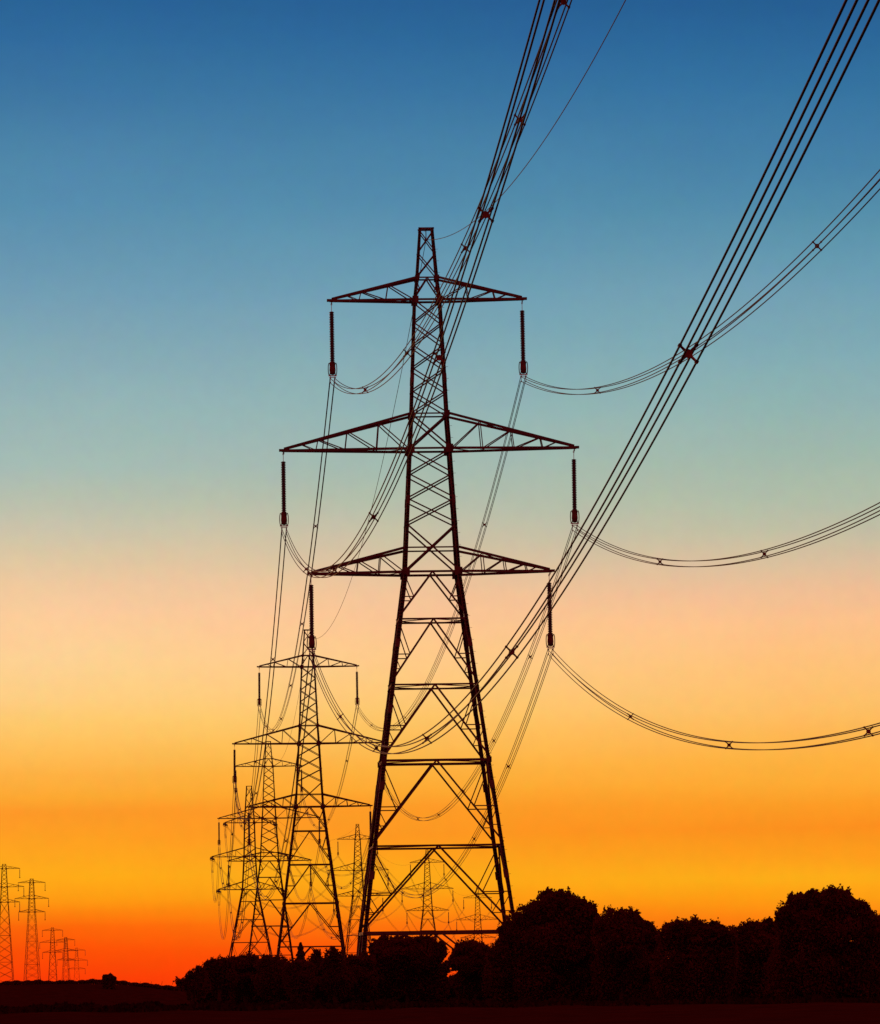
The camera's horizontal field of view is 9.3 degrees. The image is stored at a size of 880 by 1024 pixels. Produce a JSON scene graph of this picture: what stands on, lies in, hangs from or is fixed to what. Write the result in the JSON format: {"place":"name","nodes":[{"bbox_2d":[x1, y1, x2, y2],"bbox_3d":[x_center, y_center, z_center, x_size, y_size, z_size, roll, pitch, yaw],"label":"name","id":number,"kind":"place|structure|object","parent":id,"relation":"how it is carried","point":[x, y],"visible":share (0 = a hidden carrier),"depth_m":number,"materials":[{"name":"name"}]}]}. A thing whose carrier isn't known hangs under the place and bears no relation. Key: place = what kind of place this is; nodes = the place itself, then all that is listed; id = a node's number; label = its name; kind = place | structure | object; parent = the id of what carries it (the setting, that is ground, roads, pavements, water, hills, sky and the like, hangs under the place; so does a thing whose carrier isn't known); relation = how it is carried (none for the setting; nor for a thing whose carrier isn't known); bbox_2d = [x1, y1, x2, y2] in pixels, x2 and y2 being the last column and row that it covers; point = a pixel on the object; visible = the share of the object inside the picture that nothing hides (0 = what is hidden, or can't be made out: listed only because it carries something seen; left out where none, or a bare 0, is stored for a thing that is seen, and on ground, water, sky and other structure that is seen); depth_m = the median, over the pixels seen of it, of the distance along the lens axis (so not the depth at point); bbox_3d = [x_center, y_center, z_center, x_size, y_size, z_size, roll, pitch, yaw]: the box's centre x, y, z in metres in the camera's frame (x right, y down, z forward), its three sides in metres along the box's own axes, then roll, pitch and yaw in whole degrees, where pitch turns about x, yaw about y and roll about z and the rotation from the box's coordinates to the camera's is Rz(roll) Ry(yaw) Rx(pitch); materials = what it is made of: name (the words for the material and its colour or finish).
{"place":"outdoors","nodes":[
{"label":"outdoors","id":0,"kind":"place"},
{"bbox_2d":[0,984,879,1023],"bbox_3d":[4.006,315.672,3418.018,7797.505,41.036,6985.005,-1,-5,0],"label":"ground","id":1,"kind":"structure","parent":0,"point":[705,1013],"depth_m":248.97,"materials":[{"name":"soil"}]},
{"bbox_2d":[0,864,23,981],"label":"distant pylon","id":2,"kind":"object","parent":1,"relation":"on","point":[8,902],"visible":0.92,"depth_m":2294.44,"materials":[{"name":"metal"}]},
{"bbox_2d":[15,879,48,979],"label":"distant pylon","id":3,"kind":"object","parent":1,"relation":"on","point":[34,911],"visible":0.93,"depth_m":2622.12,"materials":[{"name":"metal"}]},
{"bbox_2d":[39,927,62,980],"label":"distant pylon","id":4,"kind":"object","parent":1,"relation":"on","point":[50,942],"visible":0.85,"depth_m":3493.35,"materials":[{"name":"metal"}]},
{"bbox_2d":[56,937,76,979],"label":"distant pylon","id":5,"kind":"object","parent":1,"relation":"on","point":[67,955],"visible":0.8,"depth_m":3853.52,"materials":[{"name":"metal"}]},
{"bbox_2d":[66,948,84,979],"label":"distant pylon","id":6,"kind":"object","parent":1,"relation":"on","point":[75,961],"visible":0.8,"depth_m":4157.69,"materials":[{"name":"metal"}]},
{"bbox_2d":[0,979,183,991],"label":"hedgerow","id":7,"kind":"object","parent":1,"relation":"on","point":[98,981],"visible":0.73,"depth_m":1493.30,"materials":[{"name":"black plant"}]},
{"bbox_2d":[102,973,116,988],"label":"bush","id":8,"kind":"object","parent":1,"relation":"on","point":[108,980],"visible":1,"depth_m":1463.68,"materials":[{"name":"black plant"}]},
{"bbox_2d":[173,965,211,1003],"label":"bush","id":9,"kind":"object","parent":1,"relation":"on","point":[195,982],"visible":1,"depth_m":320.57,"materials":[{"name":"black plant"}]},
{"bbox_2d":[202,954,238,1000],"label":"bush","id":10,"kind":"object","parent":1,"relation":"on","point":[222,975],"visible":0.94,"depth_m":324.58,"materials":[{"name":"black plant"}]},
{"bbox_2d":[228,951,262,1002],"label":"bush","id":11,"kind":"object","parent":1,"relation":"on","point":[244,968],"visible":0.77,"depth_m":328.45,"materials":[{"name":"black plant"}]},
{"bbox_2d":[212,786,287,956],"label":"tension pylon","id":12,"kind":"object","parent":1,"relation":"on","point":[240,901],"visible":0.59,"depth_m":1399.52,"materials":[{"name":"metal"}]},
{"bbox_2d":[217,741,319,959],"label":"suspension pylon","id":13,"kind":"object","parent":1,"relation":"on","point":[260,860],"visible":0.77,"depth_m":1048.48,"materials":[{"name":"metal"}]},
{"bbox_2d":[217,822,220,845],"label":"insulator string","id":14,"kind":"object","parent":13,"relation":"hanging from","point":[219,841],"visible":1,"depth_m":1048.58,"materials":[{"name":"ceramic"}]},
{"bbox_2d":[211,854,219,902],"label":"conductor bundle","id":15,"kind":"object","parent":14,"relation":"hanging from","point":[213,882],"visible":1,"depth_m":1173.90,"materials":[{"name":"metal"}]},
{"bbox_2d":[309,861,311,886],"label":"insulator string","id":16,"kind":"object","parent":13,"relation":"hanging from","point":[310,883],"visible":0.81,"depth_m":1048.63,"materials":[{"name":"ceramic"}]},
{"bbox_2d":[288,887,311,938],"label":"conductor bundle","id":17,"kind":"object","parent":16,"relation":"hanging from","point":[304,918],"visible":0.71,"depth_m":1119.73,"materials":[{"name":"metal"}]},
{"bbox_2d":[310,854,367,939],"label":"conductor bundle","id":18,"kind":"object","parent":16,"relation":"hanging from","point":[359,893],"visible":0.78,"depth_m":794.74,"materials":[{"name":"metal"}]},
{"bbox_2d":[318,821,320,843],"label":"insulator string","id":19,"kind":"object","parent":13,"relation":"hanging from","point":[319,839],"visible":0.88,"depth_m":1049.47,"materials":[{"name":"ceramic"}]},
{"bbox_2d":[290,846,319,899],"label":"conductor bundle","id":20,"kind":"object","parent":19,"relation":"hanging from","point":[311,880],"visible":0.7,"depth_m":1151.71,"materials":[{"name":"metal"}]},
{"bbox_2d":[319,790,383,888],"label":"conductor bundle","id":21,"kind":"object","parent":19,"relation":"hanging from","point":[360,865],"visible":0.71,"depth_m":853.37,"materials":[{"name":"metal"}]},
{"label":"insulator string","id":22,"kind":"object","parent":13,"relation":"hanging from","visible":0},
{"bbox_2d":[224,794,236,858],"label":"conductor bundle","id":23,"kind":"object","parent":22,"relation":"hanging from","point":[234,832],"visible":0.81,"depth_m":1134.89,"materials":[{"name":"metal"}]},
{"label":"insulator string","id":24,"kind":"object","parent":13,"relation":"hanging from","visible":0},
{"bbox_2d":[218,889,229,938],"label":"conductor bundle","id":25,"kind":"object","parent":24,"relation":"hanging from","point":[227,917],"visible":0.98,"depth_m":1137.85,"materials":[{"name":"metal"}]},
{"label":"insulator string","id":26,"kind":"object","parent":13,"relation":"hanging from","visible":0},
{"bbox_2d":[274,794,302,859],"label":"conductor bundle","id":27,"kind":"object","parent":26,"relation":"hanging from","point":[295,829],"visible":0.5,"depth_m":1125.23,"materials":[{"name":"metal"}]},
{"bbox_2d":[250,953,290,1002],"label":"bush","id":28,"kind":"object","parent":1,"relation":"on","point":[269,975],"visible":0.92,"depth_m":324.97,"materials":[{"name":"black plant"}]},
{"bbox_2d":[279,957,319,1002],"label":"bush","id":29,"kind":"object","parent":1,"relation":"on","point":[299,976],"visible":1,"depth_m":322.24,"materials":[{"name":"black plant"}]},
{"bbox_2d":[288,942,311,1001],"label":"conifer","id":30,"kind":"object","parent":1,"relation":"on","point":[300,954],"visible":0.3,"depth_m":332.73,"materials":[{"name":"black plant"}]},
{"bbox_2d":[232,629,381,1000],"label":"suspension pylon","id":31,"kind":"object","parent":1,"relation":"on","point":[318,743],"visible":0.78,"depth_m":707.14,"materials":[{"name":"metal"}]},
{"bbox_2d":[232,746,236,786],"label":"insulator string","id":32,"kind":"object","parent":31,"relation":"hanging from","point":[234,777],"visible":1,"depth_m":707.15,"materials":[{"name":"ceramic"}]},
{"bbox_2d":[218,787,235,889],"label":"conductor bundle","id":33,"kind":"object","parent":32,"relation":"hanging from","point":[227,884],"visible":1,"depth_m":795.76,"materials":[{"name":"metal"}]},
{"bbox_2d":[247,809,251,849],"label":"insulator string","id":34,"kind":"object","parent":31,"relation":"hanging from","point":[249,841],"visible":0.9,"depth_m":706.54,"materials":[{"name":"ceramic"}]},
{"bbox_2d":[228,850,249,940],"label":"conductor bundle","id":35,"kind":"object","parent":34,"relation":"hanging from","point":[245,893],"visible":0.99,"depth_m":795.51,"materials":[{"name":"metal"}]},
{"bbox_2d":[257,668,261,708],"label":"insulator string","id":36,"kind":"object","parent":31,"relation":"hanging from","point":[259,699],"visible":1,"depth_m":708.18,"materials":[{"name":"ceramic"}]},
{"bbox_2d":[236,709,260,829],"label":"conductor bundle","id":37,"kind":"object","parent":36,"relation":"hanging from","point":[252,778],"visible":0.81,"depth_m":776.96,"materials":[{"name":"metal"}]},
{"bbox_2d":[268,637,307,760],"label":"earth wire","id":38,"kind":"object","parent":31,"relation":"attached to","point":[295,713],"visible":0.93,"depth_m":797.90,"materials":[{"name":"metal"}]},
{"bbox_2d":[355,667,359,707],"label":"insulator string","id":39,"kind":"object","parent":31,"relation":"hanging from","point":[357,703],"visible":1,"depth_m":708.78,"materials":[{"name":"ceramic"}]},
{"bbox_2d":[301,708,357,828],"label":"conductor bundle","id":40,"kind":"object","parent":39,"relation":"hanging from","point":[307,812],"visible":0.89,"depth_m":777.60,"materials":[{"name":"metal"}]},
{"bbox_2d":[368,807,371,842],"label":"insulator string","id":41,"kind":"object","parent":31,"relation":"hanging from","point":[370,815],"visible":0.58,"depth_m":707.42,"materials":[{"name":"ceramic"}]},
{"bbox_2d":[306,948,326,999],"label":"bush","id":42,"kind":"object","parent":1,"relation":"on","point":[316,958],"visible":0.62,"depth_m":329.39,"materials":[{"name":"black plant"}]},
{"bbox_2d":[318,946,358,1003],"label":"bush","id":43,"kind":"object","parent":1,"relation":"on","point":[336,976],"visible":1,"depth_m":327.69,"materials":[{"name":"black plant"}]},
{"bbox_2d":[327,824,388,956],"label":"suspension pylon","id":44,"kind":"object","parent":1,"relation":"on","point":[352,891],"visible":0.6,"depth_m":1746.52,"materials":[{"name":"metal"}]},
{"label":"insulator string","id":45,"kind":"object","parent":44,"relation":"hanging from","visible":0},
{"bbox_2d":[227,827,338,876],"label":"conductor bundle","id":46,"kind":"object","parent":45,"relation":"hanging from","point":[294,875],"visible":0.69,"depth_m":1598.97,"materials":[{"name":"metal"}]},
{"bbox_2d":[342,862,402,891],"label":"conductor bundle","id":47,"kind":"object","parent":45,"relation":"hanging from","point":[359,880],"visible":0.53,"depth_m":1821.42,"materials":[{"name":"metal"}]},
{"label":"insulator string","id":48,"kind":"object","parent":44,"relation":"hanging from","visible":0},
{"bbox_2d":[214,862,321,908],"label":"conductor bundle","id":49,"kind":"object","parent":48,"relation":"hanging from","point":[265,903],"visible":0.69,"depth_m":1539.02,"materials":[{"name":"metal"}]},
{"bbox_2d":[330,889,399,920],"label":"conductor bundle","id":50,"kind":"object","parent":48,"relation":"hanging from","point":[359,916],"visible":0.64,"depth_m":1865.00,"materials":[{"name":"metal"}]},
{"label":"insulator string","id":51,"kind":"object","parent":44,"relation":"hanging from","visible":0},
{"bbox_2d":[221,894,331,935],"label":"conductor bundle","id":52,"kind":"object","parent":51,"relation":"hanging from","point":[329,917],"visible":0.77,"depth_m":1517.91,"materials":[{"name":"metal"}]},
{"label":"insulator string","id":53,"kind":"object","parent":44,"relation":"hanging from","visible":0},
{"bbox_2d":[277,825,376,875],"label":"conductor bundle","id":54,"kind":"object","parent":53,"relation":"hanging from","point":[309,862],"visible":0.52,"depth_m":1480.99,"materials":[{"name":"metal"}]},
{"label":"insulator string","id":55,"kind":"object","parent":44,"relation":"hanging from","visible":0},
{"bbox_2d":[291,861,386,907],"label":"conductor bundle","id":56,"kind":"object","parent":55,"relation":"hanging from","point":[332,901],"visible":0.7,"depth_m":1524.88,"materials":[{"name":"metal"}]},
{"bbox_2d":[391,890,451,919],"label":"conductor bundle","id":57,"kind":"object","parent":55,"relation":"hanging from","point":[419,917],"visible":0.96,"depth_m":1881.44,"materials":[{"name":"metal"}]},
{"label":"insulator string","id":58,"kind":"object","parent":44,"relation":"hanging from","visible":0},
{"bbox_2d":[288,897,379,936],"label":"conductor bundle","id":59,"kind":"object","parent":58,"relation":"hanging from","point":[327,931],"visible":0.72,"depth_m":1538.91,"materials":[{"name":"metal"}]},
{"bbox_2d":[340,950,383,1000],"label":"bush","id":60,"kind":"object","parent":1,"relation":"on","point":[363,968],"visible":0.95,"depth_m":330.39,"materials":[{"name":"black plant"}]},
{"bbox_2d":[365,932,451,1002],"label":"tree","id":61,"kind":"object","parent":1,"relation":"on","point":[409,964],"visible":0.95,"depth_m":334.23,"materials":[{"name":"black plant"}]},
{"bbox_2d":[402,851,453,941],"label":"suspension pylon","id":62,"kind":"object","parent":1,"relation":"on","point":[432,910],"visible":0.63,"depth_m":2064.58,"materials":[{"name":"metal"}]},
{"bbox_2d":[279,227,578,955],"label":"suspension pylon","id":63,"kind":"object","parent":1,"relation":"on","point":[404,574],"visible":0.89,"depth_m":361.12,"materials":[{"name":"metal"}]},
{"bbox_2d":[279,453,288,532],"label":"insulator string","id":64,"kind":"object","parent":63,"relation":"hanging from","point":[284,514],"visible":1,"depth_m":360.82,"materials":[{"name":"ceramic"}]},
{"bbox_2d":[234,529,285,822],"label":"conductor bundle","id":65,"kind":"object","parent":64,"relation":"hanging from","point":[249,817],"visible":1,"depth_m":424.43,"materials":[{"name":"metal"}]},
{"bbox_2d":[281,0,559,577],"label":"conductor bundle","id":66,"kind":"object","parent":64,"relation":"hanging from","point":[485,214],"visible":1,"depth_m":134.03,"materials":[{"name":"metal"}]},
{"bbox_2d":[307,577,316,655],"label":"insulator string","id":67,"kind":"object","parent":63,"relation":"hanging from","point":[312,638],"visible":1,"depth_m":360.18,"materials":[{"name":"ceramic"}]},
{"bbox_2d":[248,654,313,899],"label":"conductor bundle","id":68,"kind":"object","parent":67,"relation":"hanging from","point":[298,768],"visible":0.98,"depth_m":418.86,"materials":[{"name":"metal"}]},
{"bbox_2d":[309,0,879,753],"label":"conductor bundle","id":69,"kind":"object","parent":67,"relation":"hanging from","point":[685,354],"visible":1,"depth_m":98.16,"materials":[{"name":"metal"}]},
{"bbox_2d":[328,304,336,382],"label":"insulator string","id":70,"kind":"object","parent":63,"relation":"hanging from","point":[332,369],"visible":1,"depth_m":361.85,"materials":[{"name":"brown ceramic"}]},
{"bbox_2d":[258,379,334,731],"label":"conductor bundle","id":71,"kind":"object","parent":70,"relation":"hanging from","point":[289,685],"visible":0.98,"depth_m":422.81,"materials":[{"name":"metal"}]},
{"bbox_2d":[330,0,571,393],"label":"conductor bundle","id":72,"kind":"object","parent":70,"relation":"hanging from","point":[563,2],"visible":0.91,"depth_m":190.02,"materials":[{"name":"metal"}]},
{"bbox_2d":[316,243,425,638],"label":"earth wire","id":73,"kind":"object","parent":63,"relation":"attached to","point":[386,443],"visible":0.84,"depth_m":432.96,"materials":[{"name":"metal"}]},
{"bbox_2d":[519,302,527,380],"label":"insulator string","id":74,"kind":"object","parent":63,"relation":"hanging from","point":[522,363],"visible":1,"depth_m":362.51,"materials":[{"name":"ceramic"}]},
{"bbox_2d":[356,377,524,730],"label":"conductor bundle","id":75,"kind":"object","parent":74,"relation":"hanging from","point":[473,552],"visible":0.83,"depth_m":412.07,"materials":[{"name":"metal"}]},
{"bbox_2d":[520,169,879,394],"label":"conductor bundle","id":76,"kind":"object","parent":74,"relation":"hanging from","point":[760,298],"visible":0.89,"depth_m":223.46,"materials":[{"name":"metal"}]},
{"bbox_2d":[426,0,625,239],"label":"earth wire","id":77,"kind":"object","parent":63,"relation":"attached to","point":[555,122],"visible":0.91,"depth_m":239.63,"materials":[{"name":"metal"}]},
{"bbox_2d":[546,574,554,653],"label":"insulator string","id":78,"kind":"object","parent":63,"relation":"hanging from","point":[549,640],"visible":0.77,"depth_m":360.95,"materials":[{"name":"ceramic"}]},
{"bbox_2d":[375,649,551,897],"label":"conductor bundle","id":79,"kind":"object","parent":78,"relation":"hanging from","point":[422,894],"visible":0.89,"depth_m":411.43,"materials":[{"name":"metal"}]},
{"bbox_2d":[548,649,879,749],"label":"conductor bundle","id":80,"kind":"object","parent":78,"relation":"hanging from","point":[868,730],"visible":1,"depth_m":251.08,"materials":[{"name":"metal"}]},
{"bbox_2d":[570,450,578,530],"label":"insulator string","id":81,"kind":"object","parent":63,"relation":"hanging from","point":[575,512],"visible":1,"depth_m":361.78,"materials":[{"name":"ceramic"}]},
{"bbox_2d":[385,526,576,820],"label":"conductor bundle","id":82,"kind":"object","parent":81,"relation":"hanging from","point":[417,819],"visible":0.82,"depth_m":427.35,"materials":[{"name":"metal"}]},
{"bbox_2d":[573,502,879,566],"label":"conductor bundle","id":83,"kind":"object","parent":81,"relation":"hanging from","point":[760,551],"visible":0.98,"depth_m":247.70,"materials":[{"name":"metal"}]},
{"bbox_2d":[0,993,879,1013],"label":"long grass","id":84,"kind":"structure","parent":1,"relation":"on","point":[229,1005],"depth_m":301.22,"materials":[{"name":"black plant"}]},
{"bbox_2d":[446,936,499,1000],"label":"bush","id":85,"kind":"object","parent":1,"relation":"on","point":[466,960],"visible":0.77,"depth_m":326.18,"materials":[{"name":"black plant"}]},
{"bbox_2d":[457,887,496,941],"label":"suspension pylon","id":86,"kind":"object","parent":1,"relation":"on","point":[479,918],"visible":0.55,"depth_m":2484.61,"materials":[{"name":"metal"}]},
{"bbox_2d":[184,971,837,1003],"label":"hedge","id":87,"kind":"object","parent":1,"relation":"on","point":[213,996],"visible":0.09,"depth_m":336.29,"materials":[{"name":"black plant"}]},
{"bbox_2d":[481,886,601,1001],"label":"tree","id":88,"kind":"object","parent":1,"relation":"on","point":[545,942],"visible":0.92,"depth_m":319.92,"materials":[{"name":"black plant"}]},
{"bbox_2d":[589,904,652,1000],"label":"tree","id":89,"kind":"object","parent":1,"relation":"on","point":[621,963],"visible":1,"depth_m":316.30,"materials":[{"name":"black plant"}]},
{"bbox_2d":[640,919,659,998],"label":"bush","id":90,"kind":"object","parent":1,"relation":"on","point":[651,941],"visible":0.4,"depth_m":324.64,"materials":[{"name":"black plant"}]},
{"bbox_2d":[648,914,739,1000],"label":"tree","id":91,"kind":"object","parent":1,"relation":"on","point":[697,953],"visible":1,"depth_m":312.23,"materials":[{"name":"black plant"}]},
{"bbox_2d":[727,916,786,998],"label":"bush","id":92,"kind":"object","parent":1,"relation":"on","point":[756,942],"visible":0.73,"depth_m":328.17,"materials":[{"name":"black plant"}]},
{"bbox_2d":[761,883,879,999],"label":"tree","id":93,"kind":"object","parent":1,"relation":"on","point":[828,943],"visible":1,"depth_m":308.38,"materials":[{"name":"black plant"}]},
{"bbox_2d":[0,0,879,985],"label":"sky","id":94,"kind":"structure","parent":0,"point":[187,187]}
]}

